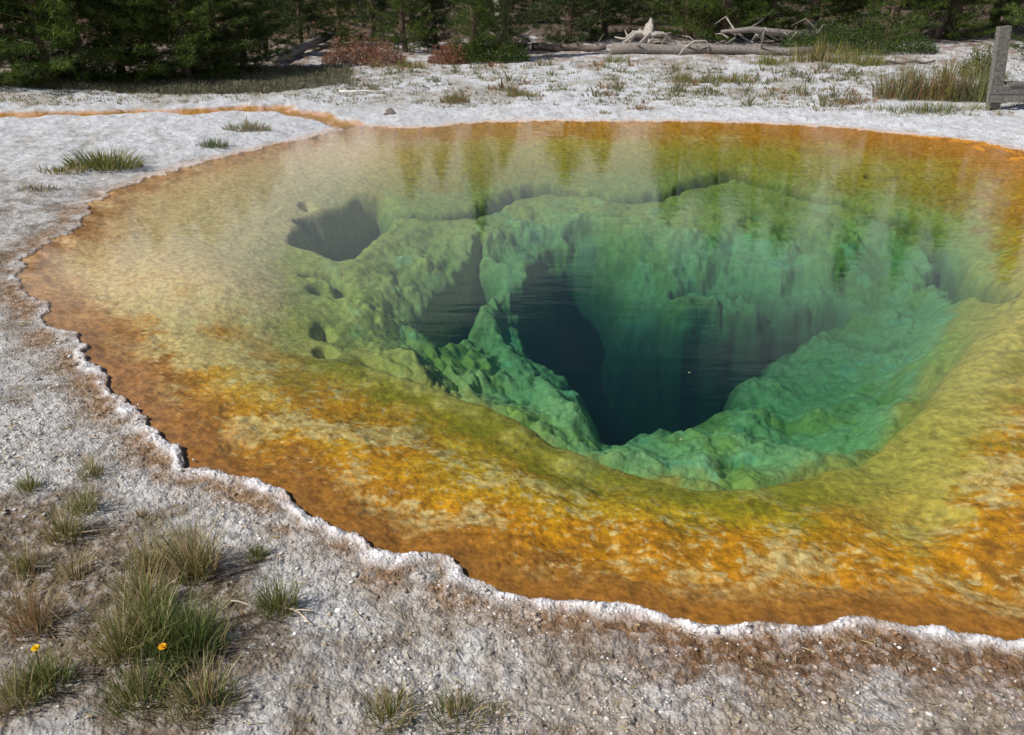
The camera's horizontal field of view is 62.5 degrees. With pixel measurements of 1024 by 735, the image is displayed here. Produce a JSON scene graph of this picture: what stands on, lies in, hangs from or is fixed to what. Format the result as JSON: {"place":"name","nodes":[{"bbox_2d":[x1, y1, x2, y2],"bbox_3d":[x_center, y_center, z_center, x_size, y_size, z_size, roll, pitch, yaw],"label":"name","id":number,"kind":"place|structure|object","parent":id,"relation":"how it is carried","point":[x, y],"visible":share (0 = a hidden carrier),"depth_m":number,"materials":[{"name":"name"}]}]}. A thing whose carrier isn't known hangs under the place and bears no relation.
{"place":"outdoors","nodes":[
{"label":"outdoors","id":0,"kind":"place"},
{"bbox_2d":[0,0,1023,734],"bbox_3d":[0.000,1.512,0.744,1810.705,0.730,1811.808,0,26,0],"label":"ground","id":1,"kind":"structure","parent":0,"point":[164,134],"depth_m":3.02,"materials":[{"name":"stone"}]},
{"bbox_2d":[0,0,34,69],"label":"pine tree","id":2,"kind":"object","parent":1,"relation":"on","point":[1,65],"visible":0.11,"depth_m":12.94,"materials":[{"name":"green plant"}]},
{"bbox_2d":[0,652,50,716],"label":"grass clump","id":3,"kind":"object","parent":1,"relation":"on","point":[15,694],"visible":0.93,"depth_m":2.42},
{"bbox_2d":[0,531,51,577],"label":"grass clump","id":4,"kind":"object","parent":1,"relation":"on","point":[24,565],"visible":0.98,"depth_m":2.95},
{"bbox_2d":[5,466,48,495],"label":"grass clump","id":5,"kind":"object","parent":1,"relation":"on","point":[28,487],"visible":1,"depth_m":3.41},
{"bbox_2d":[0,644,69,697],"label":"flowering plant","id":6,"kind":"object","parent":1,"relation":"on","point":[35,647],"visible":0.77,"depth_m":2.47,"materials":[{"name":"green plant"}]},
{"bbox_2d":[15,182,57,192],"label":"grass tuft","id":7,"kind":"object","parent":1,"relation":"on","point":[41,187],"visible":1,"depth_m":7.73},
{"bbox_2d":[0,0,79,81],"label":"pine tree","id":8,"kind":"object","parent":1,"relation":"on","point":[27,35],"visible":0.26,"depth_m":12.78,"materials":[{"name":"green plant"}]},
{"bbox_2d":[0,627,81,703],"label":"grass clump","id":9,"kind":"object","parent":1,"relation":"on","point":[47,672],"visible":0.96,"depth_m":2.46,"materials":[{"name":"plant"}]},
{"bbox_2d":[0,555,88,644],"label":"grass clump","id":10,"kind":"object","parent":1,"relation":"on","point":[32,614],"visible":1,"depth_m":2.68,"materials":[{"name":"plant"}]},
{"bbox_2d":[0,0,115,88],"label":"pine tree","id":11,"kind":"object","parent":1,"relation":"on","point":[48,76],"visible":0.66,"depth_m":12.35,"materials":[{"name":"green plant"}]},
{"bbox_2d":[35,161,87,174],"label":"grass tuft","id":12,"kind":"object","parent":1,"relation":"on","point":[55,169],"visible":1,"depth_m":8.31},
{"bbox_2d":[21,494,103,546],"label":"grass clump","id":13,"kind":"object","parent":1,"relation":"on","point":[62,530],"visible":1,"depth_m":3.11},
{"bbox_2d":[34,539,104,587],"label":"grass clump","id":14,"kind":"object","parent":1,"relation":"on","point":[74,571],"visible":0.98,"depth_m":2.91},
{"bbox_2d":[49,479,103,515],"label":"grass clump","id":15,"kind":"object","parent":1,"relation":"on","point":[85,499],"visible":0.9,"depth_m":3.29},
{"bbox_2d":[1,0,153,81],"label":"pine tree","id":16,"kind":"object","parent":1,"relation":"on","point":[84,75],"visible":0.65,"depth_m":12.73,"materials":[{"name":"green plant"}]},
{"bbox_2d":[24,57,131,81],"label":"shrub","id":17,"kind":"object","parent":1,"relation":"on","point":[93,72],"visible":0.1,"depth_m":13.40,"materials":[{"name":"plant"}]},
{"bbox_2d":[64,449,114,481],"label":"grass clump","id":18,"kind":"object","parent":1,"relation":"on","point":[91,468],"visible":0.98,"depth_m":3.52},
{"bbox_2d":[52,140,154,170],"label":"grass tuft","id":19,"kind":"object","parent":1,"relation":"on","point":[107,163],"visible":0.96,"depth_m":8.48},
{"bbox_2d":[51,575,171,666],"bbox_3d":[-1.201,0.772,2.558,0.356,0.262,0.340,-13,29,-24],"label":"grass clump","id":20,"kind":"object","parent":1,"relation":"on","point":[104,643],"visible":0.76,"depth_m":2.58,"materials":[{"name":"plant"}]},
{"bbox_2d":[52,0,185,81],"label":"pine tree","id":21,"kind":"object","parent":1,"relation":"on","point":[106,75],"visible":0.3,"depth_m":13.15,"materials":[{"name":"green plant"}]},
{"bbox_2d":[80,641,184,725],"bbox_3d":[-1.090,0.906,2.414,0.303,0.159,0.294,-18,31,-32],"label":"grass clump","id":22,"kind":"object","parent":1,"relation":"on","point":[135,689],"visible":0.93,"depth_m":2.44,"materials":[{"name":"plant"}]},
{"bbox_2d":[89,541,182,618],"bbox_3d":[-1.232,0.691,2.750,0.370,0.232,0.334,0,26,0],"label":"grass clump","id":23,"kind":"object","parent":1,"relation":"on","point":[137,583],"visible":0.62,"depth_m":2.77,"materials":[{"name":"plant"}]},
{"bbox_2d":[76,0,202,83],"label":"pine tree","id":24,"kind":"object","parent":1,"relation":"on","point":[144,77],"visible":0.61,"depth_m":13.07,"materials":[{"name":"green plant"}]},
{"bbox_2d":[132,507,149,517],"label":"grass clump","id":25,"kind":"object","parent":1,"relation":"on","point":[140,514],"visible":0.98,"depth_m":3.29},
{"bbox_2d":[103,520,183,576],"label":"grass clump","id":26,"kind":"object","parent":1,"relation":"on","point":[139,558],"visible":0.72,"depth_m":2.94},
{"bbox_2d":[80,546,221,666],"bbox_3d":[-1.103,0.749,2.595,0.406,0.280,0.420,14,30,27],"label":"grass clump","id":27,"kind":"object","parent":1,"relation":"on","point":[150,631],"visible":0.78,"depth_m":2.61,"materials":[{"name":"plant"}]},
{"bbox_2d":[143,643,189,695],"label":"flowering plant","id":28,"kind":"object","parent":1,"relation":"on","point":[162,646],"visible":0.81,"depth_m":2.50,"materials":[{"name":"green plant"}]},
{"bbox_2d":[0,62,353,94],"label":"sage cover","id":29,"kind":"object","parent":1,"relation":"on","point":[277,78],"visible":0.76,"depth_m":13.17,"materials":[{"name":"green plant"}]},
{"bbox_2d":[120,496,239,585],"bbox_3d":[-1.137,0.575,2.934,0.436,0.314,0.457,0,26,0],"label":"grass clump","id":30,"kind":"object","parent":1,"relation":"on","point":[191,564],"visible":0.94,"depth_m":2.94,"materials":[{"name":"plant"}]},
{"bbox_2d":[108,0,259,81],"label":"pine tree","id":31,"kind":"object","parent":1,"relation":"on","point":[200,8],"visible":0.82,"depth_m":13.29,"materials":[{"name":"green plant"}]},
{"bbox_2d":[125,574,252,674],"bbox_3d":[-0.976,0.778,2.563,0.377,0.243,0.364,-5,27,-10],"label":"grass clump","id":32,"kind":"object","parent":1,"relation":"on","point":[191,628],"visible":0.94,"depth_m":2.59,"materials":[{"name":"plant"}]},
{"bbox_2d":[145,635,254,729],"bbox_3d":[-0.879,0.891,2.388,0.352,0.184,0.298,0,26,0],"label":"grass clump","id":33,"kind":"object","parent":1,"relation":"on","point":[204,695],"visible":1,"depth_m":2.41,"materials":[{"name":"plant"}]},
{"bbox_2d":[196,137,228,148],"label":"grass tuft","id":34,"kind":"object","parent":1,"relation":"on","point":[211,144],"visible":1,"depth_m":9.49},
{"bbox_2d":[168,0,271,74],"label":"pine tree","id":35,"kind":"object","parent":1,"relation":"on","point":[224,17],"visible":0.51,"depth_m":14.20,"materials":[{"name":"green plant"}]},
{"bbox_2d":[195,0,297,68],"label":"pine tree","id":36,"kind":"object","parent":1,"relation":"on","point":[270,24],"visible":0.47,"depth_m":14.62,"materials":[{"name":"green plant"}]},
{"bbox_2d":[220,118,273,132],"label":"grass tuft","id":37,"kind":"object","parent":1,"relation":"on","point":[246,126],"visible":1,"depth_m":10.26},
{"bbox_2d":[244,538,273,563],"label":"grass clump","id":38,"kind":"object","parent":1,"relation":"on","point":[256,552],"visible":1,"depth_m":3.06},
{"bbox_2d":[240,0,301,54],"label":"pine tree","id":39,"kind":"object","parent":1,"relation":"on","point":[285,39],"visible":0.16,"depth_m":16.65,"materials":[{"name":"green plant"}]},
{"bbox_2d":[243,0,302,19],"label":"pine tree","id":40,"kind":"object","parent":1,"relation":"on","point":[286,9],"visible":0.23,"depth_m":23.13,"materials":[{"name":"green plant"}]},
{"bbox_2d":[237,569,311,621],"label":"grass clump","id":41,"kind":"object","parent":1,"relation":"on","point":[275,603],"visible":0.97,"depth_m":2.79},
{"bbox_2d":[279,605,317,625],"bbox_3d":[-0.699,0.807,2.795,0.165,0.018,0.055,16,31,30],"label":"dead stick","id":42,"kind":"object","parent":1,"relation":"on","point":[299,612],"visible":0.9,"depth_m":2.79,"materials":[{"name":"brown wood"}]},
{"bbox_2d":[270,0,334,47],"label":"pine tree","id":43,"kind":"object","parent":1,"relation":"on","point":[297,23],"visible":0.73,"depth_m":17.99,"materials":[{"name":"green plant"}]},
{"bbox_2d":[272,27,335,63],"bbox_3d":[-4.212,-6.734,17.432,0.199,0.486,3.889,3,26,5],"label":"fallen log","id":44,"kind":"object","parent":1,"relation":"on","point":[307,45],"visible":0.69,"depth_m":17.01,"materials":[{"name":"grey wood"}]},
{"bbox_2d":[283,0,332,17],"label":"pine tree","id":45,"kind":"object","parent":1,"relation":"on","point":[320,4],"visible":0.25,"depth_m":23.57,"materials":[{"name":"green plant"}]},
{"bbox_2d":[314,0,360,46],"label":"pine tree","id":46,"kind":"object","parent":1,"relation":"on","point":[341,32],"visible":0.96,"depth_m":18.03,"materials":[{"name":"green plant"}]},
{"bbox_2d":[337,77,359,86],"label":"bank tuft","id":47,"kind":"object","parent":1,"relation":"on","point":[355,83],"visible":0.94,"depth_m":13.27,"materials":[{"name":"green plant"}]},
{"bbox_2d":[321,32,405,65],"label":"shrub","id":48,"kind":"object","parent":1,"relation":"on","point":[356,56],"visible":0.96,"depth_m":15.75,"materials":[{"name":"plant"}]},
{"bbox_2d":[339,90,393,92],"bbox_3d":[-2.199,-4.157,12.717,0.846,0.051,0.094,2,26,4],"label":"dead stick","id":49,"kind":"object","parent":1,"relation":"on","point":[348,91],"visible":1,"depth_m":12.71,"materials":[{"name":"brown wood"}]},
{"bbox_2d":[341,0,405,41],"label":"pine tree","id":50,"kind":"object","parent":1,"relation":"on","point":[364,19],"visible":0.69,"depth_m":18.92,"materials":[{"name":"green plant"}]},
{"bbox_2d":[351,667,430,734],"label":"grass clump","id":51,"kind":"object","parent":1,"relation":"on","point":[388,705],"visible":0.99,"depth_m":2.39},
{"bbox_2d":[364,0,440,51],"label":"pine tree","id":52,"kind":"object","parent":1,"relation":"on","point":[416,28],"visible":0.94,"depth_m":17.09,"materials":[{"name":"green plant"}]},
{"bbox_2d":[388,57,424,68],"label":"grass tuft","id":53,"kind":"object","parent":1,"relation":"on","point":[409,64],"visible":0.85,"depth_m":15.45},
{"bbox_2d":[377,0,444,22],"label":"pine tree","id":54,"kind":"object","parent":1,"relation":"on","point":[411,8],"visible":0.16,"depth_m":22.82,"materials":[{"name":"green plant"}]},
{"bbox_2d":[405,0,460,48],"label":"pine tree","id":55,"kind":"object","parent":1,"relation":"on","point":[442,20],"visible":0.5,"depth_m":17.51,"materials":[{"name":"green plant"}]},
{"bbox_2d":[428,37,470,64],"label":"shrub","id":56,"kind":"object","parent":1,"relation":"on","point":[441,59],"visible":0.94,"depth_m":15.82,"materials":[{"name":"plant"}]},
{"bbox_2d":[440,92,470,103],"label":"grass tuft","id":57,"kind":"object","parent":1,"relation":"on","point":[453,99],"visible":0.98,"depth_m":12.06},
{"bbox_2d":[419,669,504,734],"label":"grass clump","id":58,"kind":"object","parent":1,"relation":"on","point":[450,711],"visible":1,"depth_m":2.39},
{"bbox_2d":[444,0,506,60],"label":"pine tree","id":59,"kind":"object","parent":1,"relation":"on","point":[473,12],"visible":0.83,"depth_m":15.84,"materials":[{"name":"green plant"}]},
{"bbox_2d":[446,0,510,23],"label":"pine tree","id":60,"kind":"object","parent":1,"relation":"on","point":[459,7],"visible":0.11,"depth_m":22.59,"materials":[{"name":"green plant"}]},
{"bbox_2d":[446,25,530,64],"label":"shrub","id":61,"kind":"object","parent":1,"relation":"on","point":[511,54],"visible":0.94,"depth_m":15.90,"materials":[{"name":"green plant"}]},
{"bbox_2d":[468,0,539,51],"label":"pine tree","id":62,"kind":"object","parent":1,"relation":"on","point":[507,16],"visible":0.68,"depth_m":17.06,"materials":[{"name":"green plant"}]},
{"bbox_2d":[487,693,521,725],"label":"grass clump","id":63,"kind":"object","parent":1,"relation":"on","point":[499,706],"visible":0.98,"depth_m":2.42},
{"bbox_2d":[486,0,531,43],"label":"dead stump","id":64,"kind":"object","parent":1,"relation":"on","point":[523,36],"visible":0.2,"depth_m":18.42,"materials":[{"name":"grey wood"}]},
{"bbox_2d":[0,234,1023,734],"bbox_3d":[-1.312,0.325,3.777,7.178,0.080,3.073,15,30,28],"label":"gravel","id":65,"kind":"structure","parent":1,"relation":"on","point":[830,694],"depth_m":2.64,"materials":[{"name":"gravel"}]},
{"bbox_2d":[0,54,1023,117],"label":"dead stubble","id":66,"kind":"object","parent":1,"relation":"on","point":[4,99],"visible":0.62,"depth_m":12.74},
{"bbox_2d":[498,69,527,81],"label":"bank tuft","id":67,"kind":"object","parent":1,"relation":"on","point":[508,78],"visible":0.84,"depth_m":13.90,"materials":[{"name":"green plant"}]},
{"bbox_2d":[16,121,1023,640],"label":"pool bed","id":68,"kind":"object","parent":1,"relation":"attached to","point":[522,359],"visible":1,"depth_m":6.04,"materials":[{"name":"stone"}]},
{"bbox_2d":[506,88,539,96],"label":"grass tuft","id":69,"kind":"object","parent":1,"relation":"on","point":[522,94],"visible":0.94,"depth_m":12.59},
{"bbox_2d":[509,0,555,23],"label":"pine tree","id":70,"kind":"object","parent":1,"relation":"on","point":[526,9],"visible":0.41,"depth_m":22.75,"materials":[{"name":"green plant"}]},
{"bbox_2d":[531,34,605,51],"bbox_3d":[1.136,-6.663,17.335,1.579,0.374,0.327,9,28,17],"label":"fallen log","id":71,"kind":"object","parent":1,"relation":"on","point":[552,47],"visible":0.99,"depth_m":17.41,"materials":[{"name":"grey wood"}]},
{"bbox_2d":[526,0,618,43],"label":"pine tree","id":72,"kind":"object","parent":1,"relation":"on","point":[590,20],"visible":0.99,"depth_m":18.36,"materials":[{"name":"green plant"}]},
{"bbox_2d":[579,84,614,96],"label":"bank tuft","id":73,"kind":"object","parent":1,"relation":"on","point":[595,92],"visible":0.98,"depth_m":12.59,"materials":[{"name":"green plant"}]},
{"bbox_2d":[561,0,652,37],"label":"pine tree","id":74,"kind":"object","parent":1,"relation":"on","point":[604,28],"visible":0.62,"depth_m":19.19,"materials":[{"name":"green plant"}]},
{"bbox_2d":[600,50,631,62],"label":"grass tuft","id":75,"kind":"object","parent":1,"relation":"on","point":[609,60],"visible":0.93,"depth_m":15.94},
{"bbox_2d":[599,0,668,24],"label":"pine tree","id":76,"kind":"object","parent":1,"relation":"on","point":[635,6],"visible":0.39,"depth_m":22.05,"materials":[{"name":"green plant"}]},
{"bbox_2d":[627,104,658,110],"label":"grass tuft","id":77,"kind":"object","parent":1,"relation":"on","point":[642,107],"visible":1,"depth_m":11.65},
{"bbox_2d":[614,18,675,43],"bbox_3d":[2.819,-7.172,18.130,1.324,0.613,0.885,-13,29,-24],"label":"dead stump","id":78,"kind":"object","parent":1,"relation":"on","point":[646,34],"visible":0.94,"depth_m":18.01,"materials":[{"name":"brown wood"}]},
{"bbox_2d":[652,0,698,19],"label":"pine tree","id":79,"kind":"object","parent":1,"relation":"on","point":[675,3],"visible":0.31,"depth_m":23.75,"materials":[{"name":"green plant"}]},
{"bbox_2d":[665,69,710,82],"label":"grass tuft","id":80,"kind":"object","parent":1,"relation":"on","point":[684,79],"visible":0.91,"depth_m":13.73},
{"bbox_2d":[631,0,750,38],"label":"pine tree","id":81,"kind":"object","parent":1,"relation":"on","point":[673,11],"visible":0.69,"depth_m":18.81,"materials":[{"name":"green plant"}]},
{"bbox_2d":[678,36,708,55],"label":"arched branch","id":82,"kind":"object","parent":1,"relation":"on","point":[685,47],"visible":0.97,"depth_m":16.47,"materials":[{"name":"grey wood"}]},
{"bbox_2d":[611,34,813,55],"bbox_3d":[3.899,-6.312,16.526,3.902,0.420,0.317,5,27,9],"label":"fallen log","id":83,"kind":"object","parent":1,"relation":"on","point":[639,48],"visible":0.9,"depth_m":16.60,"materials":[{"name":"grey wood"}]},
{"bbox_2d":[705,66,752,82],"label":"grass tuft","id":84,"kind":"object","parent":1,"relation":"on","point":[724,79],"visible":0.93,"depth_m":13.76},
{"bbox_2d":[667,0,797,42],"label":"pine tree","id":85,"kind":"object","parent":1,"relation":"on","point":[728,4],"visible":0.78,"depth_m":18.22,"materials":[{"name":"green plant"}]},
{"bbox_2d":[732,94,765,106],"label":"bank tuft","id":86,"kind":"object","parent":1,"relation":"on","point":[750,100],"visible":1,"depth_m":11.87,"materials":[{"name":"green plant"}]},
{"bbox_2d":[712,15,828,45],"bbox_3d":[5.429,-6.957,17.590,2.475,0.723,0.967,2,26,5],"label":"fallen dead tree","id":87,"kind":"object","parent":1,"relation":"on","point":[773,32],"visible":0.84,"depth_m":17.58,"materials":[{"name":"grey wood"}]},
{"bbox_2d":[750,49,791,65],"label":"grass tuft","id":88,"kind":"object","parent":1,"relation":"on","point":[768,61],"visible":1,"depth_m":15.30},
{"bbox_2d":[718,0,837,42],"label":"pine tree","id":89,"kind":"object","parent":1,"relation":"on","point":[771,5],"visible":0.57,"depth_m":18.57,"materials":[{"name":"green plant"}]},
{"bbox_2d":[782,32,861,63],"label":"grass tuft","id":90,"kind":"object","parent":1,"relation":"on","point":[816,56],"visible":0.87,"depth_m":15.64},
{"bbox_2d":[809,57,834,69],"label":"bank tuft","id":91,"kind":"object","parent":1,"relation":"on","point":[824,65],"visible":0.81,"depth_m":14.80,"materials":[{"name":"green plant"}]},
{"bbox_2d":[760,0,884,30],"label":"pine tree","id":92,"kind":"object","parent":1,"relation":"on","point":[830,3],"visible":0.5,"depth_m":19.99,"materials":[{"name":"green plant"}]},
{"bbox_2d":[803,92,848,107],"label":"bank tuft","id":93,"kind":"object","parent":1,"relation":"on","point":[821,102],"visible":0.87,"depth_m":11.78,"materials":[{"name":"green plant"}]},
{"bbox_2d":[820,0,872,16],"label":"pine tree","id":94,"kind":"object","parent":1,"relation":"on","point":[844,14],"visible":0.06,"depth_m":23.88,"materials":[{"name":"green plant"}]},
{"bbox_2d":[822,93,884,104],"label":"grass tuft","id":95,"kind":"object","parent":1,"relation":"on","point":[855,99],"visible":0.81,"depth_m":12.05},
{"bbox_2d":[778,12,939,55],"bbox_3d":[6.967,-6.680,16.886,3.247,0.820,1.489,0,26,0],"label":"shrub","id":96,"kind":"object","parent":1,"relation":"on","point":[887,41],"visible":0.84,"depth_m":16.74,"materials":[{"name":"green plant"}]},
{"bbox_2d":[832,39,896,66],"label":"grass tuft","id":97,"kind":"object","parent":1,"relation":"on","point":[870,61],"visible":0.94,"depth_m":15.31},
{"bbox_2d":[833,0,955,37],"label":"pine tree","id":98,"kind":"object","parent":1,"relation":"on","point":[894,8],"visible":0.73,"depth_m":18.69,"materials":[{"name":"green plant"}]},
{"bbox_2d":[865,54,944,100],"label":"grass tuft","id":99,"kind":"object","parent":1,"relation":"on","point":[906,91],"visible":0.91,"depth_m":12.25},
{"bbox_2d":[882,53,934,64],"bbox_3d":[7.217,-5.596,15.287,0.952,0.236,0.191,2,26,3],"label":"fallen log","id":100,"kind":"object","parent":1,"relation":"on","point":[910,61],"visible":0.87,"depth_m":15.37,"materials":[{"name":"grey wood"}]},
{"bbox_2d":[913,10,955,39],"bbox_3d":[9.567,-7.772,19.206,1.030,0.679,0.848,0,26,0],"label":"dead stump","id":101,"kind":"object","parent":1,"relation":"on","point":[935,33],"visible":0.73,"depth_m":19.09,"materials":[{"name":"grey wood"}]},
{"bbox_2d":[868,96,1002,114],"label":"grass tuft","id":102,"kind":"object","parent":1,"relation":"on","point":[938,106],"visible":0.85,"depth_m":11.44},
{"bbox_2d":[905,47,990,101],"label":"grass tuft","id":103,"kind":"object","parent":1,"relation":"on","point":[941,90],"visible":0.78,"depth_m":12.10,"materials":[{"name":"plant"}]},
{"bbox_2d":[908,0,1015,39],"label":"pine tree","id":104,"kind":"object","parent":1,"relation":"on","point":[953,21],"visible":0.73,"depth_m":18.99,"materials":[{"name":"green plant"}]},
{"bbox_2d":[957,37,993,78],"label":"shrub","id":105,"kind":"object","parent":1,"relation":"on","point":[974,64],"visible":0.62,"depth_m":13.96,"materials":[{"name":"green plant"}]},
{"bbox_2d":[949,54,1019,102],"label":"grass tuft","id":106,"kind":"object","parent":1,"relation":"on","point":[980,92],"visible":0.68,"depth_m":11.99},
{"bbox_2d":[962,0,1023,30],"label":"pine tree","id":107,"kind":"object","parent":1,"relation":"on","point":[996,20],"visible":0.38,"depth_m":20.05,"materials":[{"name":"green plant"}]},
{"bbox_2d":[985,25,1023,109],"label":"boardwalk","id":108,"kind":"structure","parent":1,"relation":"on","point":[998,92],"depth_m":11.32,"materials":[{"name":"grey wood"}]},
{"bbox_2d":[1002,1,1023,55],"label":"pine tree","id":109,"kind":"object","parent":1,"relation":"on","point":[1017,14],"visible":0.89,"depth_m":15.56,"materials":[{"name":"green plant"}]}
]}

